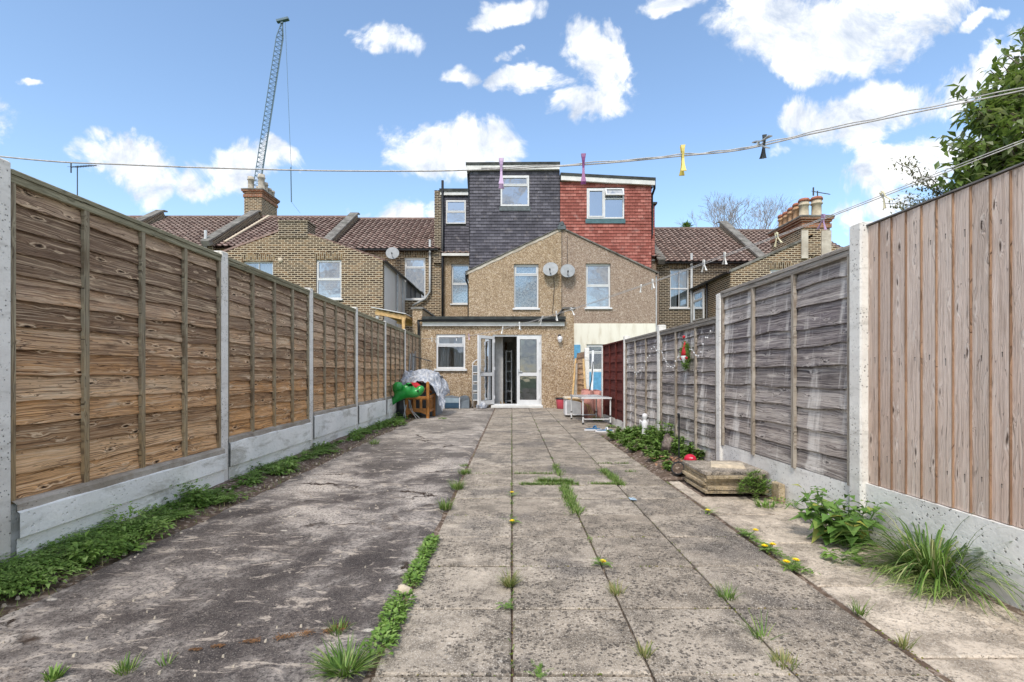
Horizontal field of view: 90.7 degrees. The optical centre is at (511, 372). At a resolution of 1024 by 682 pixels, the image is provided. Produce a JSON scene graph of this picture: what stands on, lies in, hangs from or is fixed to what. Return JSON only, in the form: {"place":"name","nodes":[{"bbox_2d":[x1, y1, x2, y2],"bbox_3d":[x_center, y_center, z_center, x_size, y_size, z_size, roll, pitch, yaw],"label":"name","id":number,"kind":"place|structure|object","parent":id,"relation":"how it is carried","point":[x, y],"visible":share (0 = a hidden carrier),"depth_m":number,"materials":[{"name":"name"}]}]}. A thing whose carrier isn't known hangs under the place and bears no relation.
{"place":"outdoors","nodes":[
{"label":"outdoors","id":0,"kind":"place"},
{"bbox_2d":[137,210,241,247],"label":"terraced house","id":1,"kind":"structure","parent":0,"point":[196,229],"depth_m":24.79,"materials":[{"name":"tile"}]},
{"bbox_2d":[0,407,494,681],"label":"concrete ground","id":2,"kind":"structure","parent":0,"point":[176,584],"depth_m":2.41,"materials":[{"name":"concrete"}]},
{"bbox_2d":[41,662,70,681],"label":"grass tuft","id":3,"kind":"object","parent":2,"relation":"on","point":[55,674],"visible":1,"depth_m":1.65,"materials":[{"name":"green plant"}]},
{"bbox_2d":[108,650,144,675],"bbox_3d":[-1.282,0.973,1.695,0.119,0.055,0.112,0,0,0],"label":"grass tuft","id":4,"kind":"object","parent":2,"relation":"on","point":[126,667],"visible":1,"depth_m":1.70,"materials":[{"name":"green plant"}]},
{"bbox_2d":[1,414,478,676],"bbox_3d":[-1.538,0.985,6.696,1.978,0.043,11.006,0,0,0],"label":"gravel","id":5,"kind":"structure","parent":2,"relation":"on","point":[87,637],"depth_m":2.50,"materials":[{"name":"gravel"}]},
{"bbox_2d":[169,622,350,653],"bbox_3d":[-0.927,0.996,1.899,0.618,0.002,0.084,0,0,-18],"label":"leaf debris","id":6,"kind":"object","parent":2,"relation":"on","point":[256,639],"visible":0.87,"depth_m":1.91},
{"bbox_2d":[323,617,355,635],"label":"grass tuft","id":7,"kind":"object","parent":2,"relation":"on","point":[336,628],"visible":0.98,"depth_m":1.96,"materials":[{"name":"green plant"}]},
{"bbox_2d":[302,630,387,681],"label":"grass tuft","id":8,"kind":"object","parent":2,"relation":"on","point":[342,661],"visible":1,"depth_m":1.71,"materials":[{"name":"green plant"}]},
{"bbox_2d":[383,419,406,426],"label":"bed plant","id":9,"kind":"object","parent":2,"relation":"on","point":[398,422],"visible":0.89,"depth_m":9.54,"materials":[{"name":"green plant"}]},
{"bbox_2d":[396,584,412,593],"bbox_3d":[-0.490,0.981,2.301,0.073,0.037,0.044,0,0,0],"label":"pale pebble","id":10,"kind":"object","parent":2,"relation":"on","point":[402,588],"visible":0.75,"depth_m":2.29,"materials":[{"name":"stone"}]},
{"bbox_2d":[405,382,434,417],"bbox_3d":[-2.050,0.598,11.350,0.564,0.804,0.664,0,0,0],"label":"wooden bench","id":11,"kind":"object","parent":2,"relation":"on","point":[430,402],"visible":0.84,"depth_m":11.04,"materials":[{"name":"brown wood"}]},
{"bbox_2d":[392,382,424,404],"bbox_3d":[-2.212,0.440,10.699,0.707,0.494,0.374,0,0,0],"label":"inflatable toy","id":12,"kind":"object","parent":11,"relation":"on","point":[401,391],"visible":0.99,"depth_m":10.64,"materials":[{"name":"green plastic"}]},
{"bbox_2d":[408,376,442,414],"bbox_3d":[-2.125,0.540,12.250,0.790,0.920,0.940,0,0,0],"label":"barbecue","id":13,"kind":"object","parent":2,"relation":"on","point":[438,410],"visible":0.2,"depth_m":11.80,"materials":[{"name":"metal"}]},
{"bbox_2d":[400,369,449,410],"bbox_3d":[-2.070,0.387,12.020,1.104,0.972,1.403,0,0,0],"label":"tarpaulin","id":14,"kind":"object","parent":13,"relation":"on","point":[438,384],"visible":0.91,"depth_m":11.63,"materials":[{"name":"plastic"}]},
{"bbox_2d":[444,395,469,408],"bbox_3d":[-1.550,0.820,14.220,0.700,0.360,0.400,0,0,0],"label":"storage box","id":15,"kind":"object","parent":2,"relation":"on","point":[452,401],"visible":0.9,"depth_m":14.05,"materials":[{"name":"white plastic"}]},
{"bbox_2d":[472,360,488,407],"bbox_3d":[-0.900,0.303,14.346,0.480,1.395,0.172,0,0,0],"label":"stepladder","id":16,"kind":"object","parent":2,"relation":"on","point":[474,379],"visible":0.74,"depth_m":14.30,"materials":[{"name":"white metal"}]},
{"bbox_2d":[200,174,346,280],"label":"terraced house","id":17,"kind":"structure","parent":0,"point":[249,236],"depth_m":23.18,"materials":[{"name":"brick"}]},
{"bbox_2d":[244,262,272,274],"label":"window","id":18,"kind":"structure","parent":17,"relation":"in","point":[267,267],"depth_m":18.37,"materials":[{"name":"glass"}]},
{"bbox_2d":[0,408,1023,681],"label":"soil","id":19,"kind":"structure","parent":0,"point":[190,520],"depth_m":3.27,"materials":[{"name":"soil"}]},
{"bbox_2d":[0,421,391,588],"bbox_3d":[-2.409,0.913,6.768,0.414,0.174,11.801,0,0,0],"label":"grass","id":20,"kind":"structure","parent":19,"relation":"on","point":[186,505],"depth_m":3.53,"materials":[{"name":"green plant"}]},
{"bbox_2d":[0,413,419,615],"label":"weeds","id":21,"kind":"object","parent":19,"relation":"on","point":[92,549],"visible":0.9,"depth_m":2.92,"materials":[{"name":"green plant"}]},
{"bbox_2d":[357,589,416,658],"bbox_3d":[-0.477,0.969,1.997,0.150,0.064,0.535,0,0,0],"label":"weed clump","id":22,"kind":"object","parent":19,"relation":"on","point":[387,626],"visible":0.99,"depth_m":1.97,"materials":[{"name":"green plant"}]},
{"bbox_2d":[396,399,404,416],"bbox_3d":[-2.428,0.750,11.162,0.263,0.500,0.241,0,0,0],"label":"black bag","id":23,"kind":"object","parent":19,"relation":"on","point":[400,408],"visible":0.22,"depth_m":11.05,"materials":[{"name":"plastic"}]},
{"bbox_2d":[401,533,439,586],"bbox_3d":[-0.472,0.974,2.686,0.134,0.053,0.750,0,0,0],"label":"weed clump","id":24,"kind":"object","parent":19,"relation":"on","point":[422,560],"visible":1,"depth_m":2.59,"materials":[{"name":"green plant"}]},
{"bbox_2d":[436,497,454,510],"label":"grass tuft","id":25,"kind":"object","parent":19,"relation":"on","point":[444,505],"visible":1,"depth_m":3.69,"materials":[{"name":"green plant"}]},
{"bbox_2d":[448,478,466,489],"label":"grass tuft","id":26,"kind":"object","parent":19,"relation":"on","point":[455,486],"visible":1,"depth_m":4.33,"materials":[{"name":"green plant"}]},
{"bbox_2d":[601,340,622,428],"bbox_3d":[1.989,0.258,9.905,0.100,1.685,1.850,0,0,-2],"label":"red fence","id":27,"kind":"object","parent":19,"relation":"on","point":[612,369],"visible":0.82,"depth_m":9.90,"materials":[{"name":"wood"}]},
{"bbox_2d":[628,636,657,658],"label":"grass tuft","id":28,"kind":"object","parent":19,"relation":"on","point":[643,651],"visible":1,"depth_m":1.80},
{"bbox_2d":[600,433,698,480],"bbox_3d":[1.737,0.980,6.450,0.674,0.102,3.400,0,0,0],"label":"soil bed","id":29,"kind":"object","parent":19,"relation":"on","point":[638,456],"visible":0.21,"depth_m":5.54,"materials":[{"name":"soil"}]},
{"bbox_2d":[618,431,641,440],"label":"bed plant","id":30,"kind":"object","parent":29,"relation":"on","point":[633,436],"visible":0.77,"depth_m":6.98,"materials":[{"name":"green plant"}]},
{"bbox_2d":[622,425,641,435],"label":"bed plant","id":31,"kind":"object","parent":29,"relation":"on","point":[627,430],"visible":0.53,"depth_m":7.48,"materials":[{"name":"green plant"}]},
{"bbox_2d":[624,440,645,450],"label":"bed plant","id":32,"kind":"object","parent":29,"relation":"on","point":[632,447],"visible":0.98,"depth_m":6.26,"materials":[{"name":"green plant"}]},
{"bbox_2d":[639,413,647,434],"bbox_3d":[1.930,0.785,7.358,0.132,0.390,0.125,0,0,0],"label":"garden figurine","id":33,"kind":"object","parent":29,"relation":"on","point":[644,423],"visible":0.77,"depth_m":7.32,"materials":[{"name":"white plastic"}]},
{"bbox_2d":[637,435,657,445],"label":"bed plant","id":34,"kind":"object","parent":29,"relation":"on","point":[648,441],"visible":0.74,"depth_m":6.58,"materials":[{"name":"green plant"}]},
{"bbox_2d":[637,425,659,440],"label":"bed plant","id":35,"kind":"object","parent":29,"relation":"on","point":[647,432],"visible":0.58,"depth_m":6.95,"materials":[{"name":"green plant"}]},
{"bbox_2d":[645,439,661,451],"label":"bed plant","id":36,"kind":"object","parent":29,"relation":"on","point":[657,446],"visible":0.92,"depth_m":6.03,"materials":[{"name":"green plant"}]},
{"bbox_2d":[644,450,670,461],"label":"bed plant","id":37,"kind":"object","parent":29,"relation":"on","point":[656,454],"visible":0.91,"depth_m":5.50,"materials":[{"name":"green plant"}]},
{"bbox_2d":[650,421,680,443],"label":"bed plant","id":38,"kind":"object","parent":29,"relation":"on","point":[659,434],"visible":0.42,"depth_m":6.33,"materials":[{"name":"green plant"}]},
{"bbox_2d":[661,433,674,452],"bbox_3d":[1.841,0.851,5.950,0.161,0.272,0.130,0,0,23],"label":"driftwood","id":39,"kind":"object","parent":29,"relation":"on","point":[665,443],"visible":0.69,"depth_m":5.92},
{"bbox_2d":[669,436,686,455],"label":"bed plant","id":40,"kind":"object","parent":29,"relation":"on","point":[675,446],"visible":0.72,"depth_m":5.79,"materials":[{"name":"green plant"}]},
{"bbox_2d":[671,461,684,475],"bbox_3d":[1.613,0.927,4.861,0.132,0.151,0.153,0,0,40],"label":"stone","id":41,"kind":"object","parent":29,"relation":"on","point":[677,468],"visible":0.84,"depth_m":4.83,"materials":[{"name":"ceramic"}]},
{"bbox_2d":[677,413,679,459],"bbox_3d":[1.795,0.718,5.445,0.024,0.565,0.040,0,0,45],"label":"plant stake","id":42,"kind":"object","parent":29,"relation":"on","point":[678,414],"visible":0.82,"depth_m":5.44,"materials":[{"name":"black plastic"}]},
{"bbox_2d":[680,442,704,459],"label":"bed plant","id":43,"kind":"object","parent":29,"relation":"on","point":[689,449],"visible":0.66,"depth_m":5.53,"materials":[{"name":"green plant"}]},
{"bbox_2d":[682,460,769,493],"bbox_3d":[1.858,0.908,4.450,0.541,0.177,0.582,0,0,0],"label":"slab stack","id":44,"kind":"object","parent":19,"relation":"on","point":[703,476],"visible":0.8,"depth_m":4.21,"materials":[{"name":"concrete"}]},
{"bbox_2d":[709,461,745,468],"bbox_3d":[1.880,0.803,4.427,0.283,0.034,0.180,0,0,17],"label":"broken slab","id":45,"kind":"object","parent":44,"relation":"on","point":[723,464],"depth_m":4.37,"materials":[{"name":"stone"}]},
{"bbox_2d":[623,245,849,519],"bbox_3d":[2.104,0.144,6.082,0.100,1.912,5.738,0,0,-2],"label":"weathered fence","id":46,"kind":"object","parent":19,"relation":"on","point":[762,382],"visible":0.9,"depth_m":4.22,"materials":[{"name":"wood"}]},
{"bbox_2d":[626,330,710,374],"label":"string lights","id":47,"kind":"object","parent":46,"relation":"hanging from","point":[664,358],"visible":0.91,"depth_m":6.57,"materials":[{"name":"white plastic"}]},
{"bbox_2d":[679,335,690,369],"bbox_3d":[2.033,-0.225,5.952,0.090,0.430,0.338,0,0,0],"label":"hanging wreath","id":48,"kind":"object","parent":46,"relation":"hanging from","point":[684,351],"visible":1,"depth_m":5.92,"materials":[{"name":"green plant"}]},
{"bbox_2d":[731,608,789,641],"bbox_3d":[0.949,0.956,1.912,0.180,0.088,0.192,0,0,-33],"label":"grass tuft","id":49,"kind":"object","parent":19,"relation":"on","point":[756,634],"visible":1,"depth_m":1.93,"materials":[{"name":"green plant"}]},
{"bbox_2d":[849,593,871,616],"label":"grass tuft","id":50,"kind":"object","parent":19,"relation":"on","point":[859,611],"visible":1,"depth_m":2.09,"materials":[{"name":"green plant"}]},
{"bbox_2d":[883,629,921,649],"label":"grass tuft","id":51,"kind":"object","parent":19,"relation":"on","point":[903,644],"visible":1,"depth_m":1.83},
{"bbox_2d":[850,162,1023,610],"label":"board fence","id":52,"kind":"object","parent":19,"relation":"on","point":[936,363],"visible":1,"depth_m":2.56,"materials":[{"name":"wood"}]},
{"bbox_2d":[0,0,1023,246],"label":"sky","id":53,"kind":"structure","parent":0,"point":[372,84],"materials":[{"name":"blue"}]},
{"bbox_2d":[460,416,669,668],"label":"joint grass","id":54,"kind":"structure","parent":0,"point":[569,495],"depth_m":4.53,"materials":[{"name":"green plant"}]},
{"bbox_2d":[371,408,944,681],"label":"paving","id":55,"kind":"structure","parent":0,"point":[456,627],"depth_m":2.29,"materials":[{"name":"concrete"}]},
{"bbox_2d":[495,568,525,587],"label":"grass tuft","id":56,"kind":"object","parent":55,"relation":"on","point":[507,582],"visible":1,"depth_m":2.37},
{"bbox_2d":[524,661,553,678],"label":"dandelion","id":57,"kind":"object","parent":55,"relation":"on","point":[539,672],"visible":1,"depth_m":1.67,"materials":[{"name":"green plant"}]},
{"bbox_2d":[555,397,563,408],"bbox_3d":[1.360,0.848,14.000,0.324,0.305,0.324,0,0,0],"label":"bucket","id":58,"kind":"object","parent":55,"relation":"on","point":[560,402],"visible":0.67,"depth_m":13.88,"materials":[{"name":"pink plastic"}]},
{"bbox_2d":[563,396,580,414],"bbox_3d":[1.450,0.750,11.575,0.540,0.400,0.490,0,0,0],"label":"storage box","id":59,"kind":"object","parent":55,"relation":"on","point":[576,407],"visible":0.58,"depth_m":11.35,"materials":[{"name":"white plastic"}]},
{"bbox_2d":[567,362,595,417],"bbox_3d":[1.692,0.364,11.114,0.943,1.241,0.473,0,0,-45],"label":"garden hose","id":60,"kind":"object","parent":55,"relation":"on","point":[579,400],"visible":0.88,"depth_m":10.94,"materials":[{"name":"black plastic"}]},
{"bbox_2d":[570,395,611,424],"bbox_3d":[1.580,0.735,10.286,0.680,0.530,1.148,0,0,0],"label":"camping table","id":61,"kind":"object","parent":55,"relation":"on","point":[583,397],"visible":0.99,"depth_m":9.75,"materials":[{"name":"metal"}]},
{"bbox_2d":[581,389,600,417],"bbox_3d":[1.763,0.680,11.202,0.494,0.640,0.264,0,0,-27],"label":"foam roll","id":62,"kind":"object","parent":55,"relation":"on","point":[591,403],"visible":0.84,"depth_m":11.10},
{"bbox_2d":[603,579,630,595],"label":"grass tuft","id":63,"kind":"object","parent":55,"relation":"on","point":[613,588],"visible":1,"depth_m":2.30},
{"bbox_2d":[383,436,949,681],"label":"moss","id":64,"kind":"object","parent":55,"relation":"on","point":[789,674],"visible":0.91,"depth_m":2.20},
{"bbox_2d":[714,581,744,600],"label":"grass tuft","id":65,"kind":"object","parent":55,"relation":"on","point":[730,594],"visible":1,"depth_m":2.24,"materials":[{"name":"green plant"}]},
{"bbox_2d":[756,541,780,552],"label":"dandelion","id":66,"kind":"object","parent":55,"relation":"on","point":[763,546],"visible":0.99,"depth_m":2.83,"materials":[{"name":"green plant"}]},
{"bbox_2d":[767,646,801,670],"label":"grass tuft","id":67,"kind":"object","parent":55,"relation":"on","point":[784,657],"visible":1,"depth_m":1.75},
{"bbox_2d":[778,558,801,572],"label":"dandelion","id":68,"kind":"object","parent":55,"relation":"on","point":[792,567],"visible":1,"depth_m":2.56,"materials":[{"name":"green plant"}]},
{"bbox_2d":[423,139,1023,338],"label":"washing line","id":69,"kind":"object","parent":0,"point":[798,227],"visible":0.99,"depth_m":2.91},
{"bbox_2d":[655,221,811,328],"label":"terraced house","id":70,"kind":"structure","parent":0,"point":[687,296],"depth_m":22.00,"materials":[{"name":"brick"}]},
{"bbox_2d":[669,269,689,308],"bbox_3d":[7.287,-3.630,22.067,0.925,1.740,0.253,0,0,0],"label":"window","id":71,"kind":"structure","parent":70,"relation":"in","point":[684,276],"depth_m":22.16,"materials":[{"name":"plastic"}]},
{"bbox_2d":[693,288,704,320],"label":"window","id":72,"kind":"structure","parent":70,"relation":"in","point":[698,296],"depth_m":21.02,"materials":[{"name":"plastic"}]},
{"bbox_2d":[737,196,841,257],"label":"terraced house","id":73,"kind":"structure","parent":0,"point":[815,242],"depth_m":18.38,"materials":[{"name":"brick"}]},
{"bbox_2d":[669,481,1023,681],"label":"path","id":74,"kind":"structure","parent":0,"point":[959,642],"depth_m":2.21,"materials":[{"name":"concrete"}]},
{"bbox_2d":[736,469,775,498],"bbox_3d":[1.959,0.887,4.051,0.352,0.231,0.227,0,0,0],"label":"shrub","id":75,"kind":"object","parent":74,"relation":"on","point":[757,488],"visible":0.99,"depth_m":4.03,"materials":[{"name":"green plant"}]},
{"bbox_2d":[754,499,775,508],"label":"grass tuft","id":76,"kind":"object","parent":74,"relation":"on","point":[765,504],"visible":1,"depth_m":3.76,"materials":[{"name":"green plant"}]},
{"bbox_2d":[771,481,784,502],"bbox_3d":[2.100,0.945,3.990,0.050,0.150,0.120,0,0,0],"label":"stone offcut","id":77,"kind":"object","parent":74,"relation":"on","point":[778,489],"visible":0.95,"depth_m":3.95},
{"bbox_2d":[735,528,821,575],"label":"weeds","id":78,"kind":"object","parent":74,"relation":"on","point":[772,549],"visible":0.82,"depth_m":2.78,"materials":[{"name":"green plant"}]},
{"bbox_2d":[799,486,830,519],"bbox_3d":[2.038,0.883,3.390,0.184,0.257,0.198,0,0,-40],"label":"nettle plant","id":79,"kind":"object","parent":74,"relation":"on","point":[815,495],"visible":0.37,"depth_m":3.38,"materials":[{"name":"green plant"}]},
{"bbox_2d":[785,484,891,553],"bbox_3d":[1.944,0.866,2.986,0.458,0.362,0.487,0,0,-20],"label":"nettle plant","id":80,"kind":"object","parent":74,"relation":"on","point":[833,528],"visible":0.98,"depth_m":2.95,"materials":[{"name":"green plant"}]},
{"bbox_2d":[818,546,863,565],"bbox_3d":[1.780,0.981,2.720,0.220,0.056,0.221,0,0,0],"label":"weed","id":81,"kind":"object","parent":74,"relation":"on","point":[824,554],"visible":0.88,"depth_m":2.72,"materials":[{"name":"green plant"}]},
{"bbox_2d":[826,504,1023,623],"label":"grass clump","id":82,"kind":"object","parent":74,"relation":"on","point":[924,561],"visible":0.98,"depth_m":2.41,"materials":[{"name":"green plant"}]},
{"label":"ground","id":83,"kind":"structure","parent":0,"visible":0},
{"bbox_2d":[0,158,419,562],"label":"garden fence","id":84,"kind":"object","parent":83,"relation":"on","point":[143,364],"visible":0.86,"depth_m":3.50,"materials":[{"name":"wood"}]},
{"bbox_2d":[0,87,1023,171],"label":"washing line","id":85,"kind":"object","parent":84,"relation":"attached to","point":[647,158],"visible":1,"depth_m":1.50,"materials":[{"name":"plastic"}]},
{"bbox_2d":[499,158,503,188],"bbox_3d":[-0.032,-0.593,1.500,0.017,0.082,0.039,0,-2,-1],"label":"clothes peg","id":86,"kind":"object","parent":85,"relation":"attached to","point":[501,182],"visible":1,"depth_m":1.49,"materials":[{"name":"plastic"}]},
{"bbox_2d":[581,153,585,184],"bbox_3d":[0.212,-0.606,1.501,0.017,0.082,0.039,0,7,7],"label":"clothes peg","id":87,"kind":"object","parent":85,"relation":"attached to","point":[583,178],"visible":1,"depth_m":1.49,"materials":[{"name":"plastic"}]},
{"bbox_2d":[679,144,686,175],"bbox_3d":[0.506,-0.632,1.500,0.017,0.082,0.039,0,-1,9],"label":"clothes peg","id":88,"kind":"object","parent":85,"relation":"attached to","point":[683,167],"visible":1,"depth_m":1.49,"materials":[{"name":"plastic"}]},
{"bbox_2d":[759,134,766,158],"bbox_3d":[0.746,-0.669,1.498,0.014,0.066,0.044,0,20,15],"label":"clothes peg","id":89,"kind":"object","parent":85,"relation":"attached to","point":[763,154],"visible":0.91,"depth_m":1.49,"materials":[{"name":"plastic"}]},
{"bbox_2d":[254,16,299,212],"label":"tower crane","id":90,"kind":"object","parent":83,"relation":"on","point":[282,20],"visible":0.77,"depth_m":119.97,"materials":[{"name":"metal"}]},
{"bbox_2d":[277,212,440,332],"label":"terraced house","id":91,"kind":"structure","parent":83,"relation":"on","point":[364,265],"depth_m":19.70,"materials":[{"name":"brick"}]},
{"bbox_2d":[317,260,342,299],"bbox_3d":[-6.595,-3.330,18.230,1.010,1.460,0.180,0,0,0],"label":"window","id":92,"kind":"structure","parent":91,"relation":"in","point":[328,271],"depth_m":18.28,"materials":[{"name":"glass"}]},
{"bbox_2d":[405,258,424,299],"bbox_3d":[-4.222,-4.070,22.030,1.005,1.860,0.180,0,0,0],"label":"window","id":93,"kind":"structure","parent":91,"relation":"in","point":[414,267],"depth_m":22.09,"materials":[{"name":"plastic"}]},
{"bbox_2d":[371,307,412,328],"bbox_3d":[-3.375,-0.375,15.200,0.950,2.850,2.800,0,0,0],"label":"timber canopy","id":94,"kind":"object","parent":83,"relation":"on","point":[403,319],"visible":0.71,"depth_m":13.87,"materials":[{"name":"wood"}]},
{"bbox_2d":[411,162,575,407],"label":"terraced house","id":95,"kind":"structure","parent":83,"relation":"on","point":[497,255],"depth_m":18.20,"materials":[{"name":"brick"}]},
{"bbox_2d":[434,334,466,370],"bbox_3d":[-1.757,-0.575,14.567,0.935,1.050,0.253,0,0,0],"label":"window","id":96,"kind":"structure","parent":95,"relation":"in","point":[443,344],"depth_m":14.65,"materials":[{"name":"plastic"}]},
{"bbox_2d":[446,200,465,223],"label":"window","id":97,"kind":"structure","parent":95,"relation":"in","point":[455,209],"depth_m":21.97,"materials":[{"name":"plastic"}]},
{"bbox_2d":[450,264,468,304],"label":"window","id":98,"kind":"structure","parent":95,"relation":"in","point":[459,285],"depth_m":22.17,"materials":[{"name":"glass"}]},
{"bbox_2d":[477,335,494,404],"bbox_3d":[-0.731,-0.070,14.252,0.380,1.940,0.647,0,0,13],"label":"door","id":99,"kind":"structure","parent":95,"relation":"in","point":[485,344],"depth_m":14.22,"materials":[{"name":"plastic"}]},
{"bbox_2d":[506,350,511,402],"bbox_3d":[-0.100,0.130,15.900,0.200,1.660,0.200,0,0,0],"label":"shelf unit","id":100,"kind":"object","parent":95,"relation":"in","point":[506,376],"visible":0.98,"depth_m":15.80,"materials":[{"name":"plastic"}]},
{"bbox_2d":[501,175,528,205],"bbox_3d":[0.107,-6.780,18.874,1.065,1.140,0.082,0,0,0],"label":"window","id":101,"kind":"structure","parent":95,"relation":"in","point":[515,192],"depth_m":18.88,"materials":[{"name":"glass"}]},
{"bbox_2d":[513,265,539,309],"bbox_3d":[0.512,-3.085,18.266,0.985,1.650,0.252,0,0,0],"label":"window","id":102,"kind":"structure","parent":95,"relation":"in","point":[525,276],"depth_m":18.36,"materials":[{"name":"plastic"}]},
{"bbox_2d":[517,336,539,403],"bbox_3d":[0.475,-0.070,14.530,0.670,1.940,0.132,0,0,0],"label":"door","id":103,"kind":"structure","parent":95,"relation":"in","point":[519,373],"depth_m":14.50,"materials":[{"name":"plastic"}]},
{"bbox_2d":[576,348,588,394],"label":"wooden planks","id":104,"kind":"object","parent":83,"relation":"on","point":[579,362],"visible":0.52,"depth_m":13.46,"materials":[{"name":"wood"}]},
{"bbox_2d":[560,172,660,394],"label":"terraced house","id":105,"kind":"structure","parent":83,"relation":"on","point":[608,240],"depth_m":18.32,"materials":[{"name":"brick"}]},
{"bbox_2d":[587,344,603,371],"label":"window","id":106,"kind":"structure","parent":105,"relation":"in","point":[588,345],"depth_m":18.23,"materials":[{"name":"plastic"}]},
{"bbox_2d":[585,264,611,308],"bbox_3d":[3.105,-3.105,18.250,0.990,1.650,0.220,0,0,0],"label":"window","id":107,"kind":"structure","parent":105,"relation":"in","point":[597,275],"depth_m":18.32,"materials":[{"name":"plastic"}]},
{"bbox_2d":[587,188,623,218],"bbox_3d":[3.485,-6.305,18.869,1.390,1.130,0.450,0,0,0],"label":"window","id":108,"kind":"structure","parent":105,"relation":"in","point":[602,203],"depth_m":18.88,"materials":[{"name":"plastic"}]},
{"bbox_2d":[675,192,793,228],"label":"bare tree","id":109,"kind":"object","parent":83,"relation":"on","point":[731,216],"visible":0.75,"depth_m":44.66,"materials":[{"name":"brown plant"}]},
{"bbox_2d":[882,156,950,213],"bbox_3d":[3.529,-0.389,4.263,0.804,2.886,0.182,0,0,-4],"label":"blossom branch tree","id":110,"kind":"object","parent":83,"relation":"on","point":[934,190],"visible":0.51,"depth_m":4.26,"materials":[{"name":"green plant"}]},
{"bbox_2d":[930,26,1023,192],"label":"leafy tree","id":111,"kind":"object","parent":83,"relation":"on","point":[995,123],"visible":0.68,"depth_m":3.82,"materials":[{"name":"green plant"}]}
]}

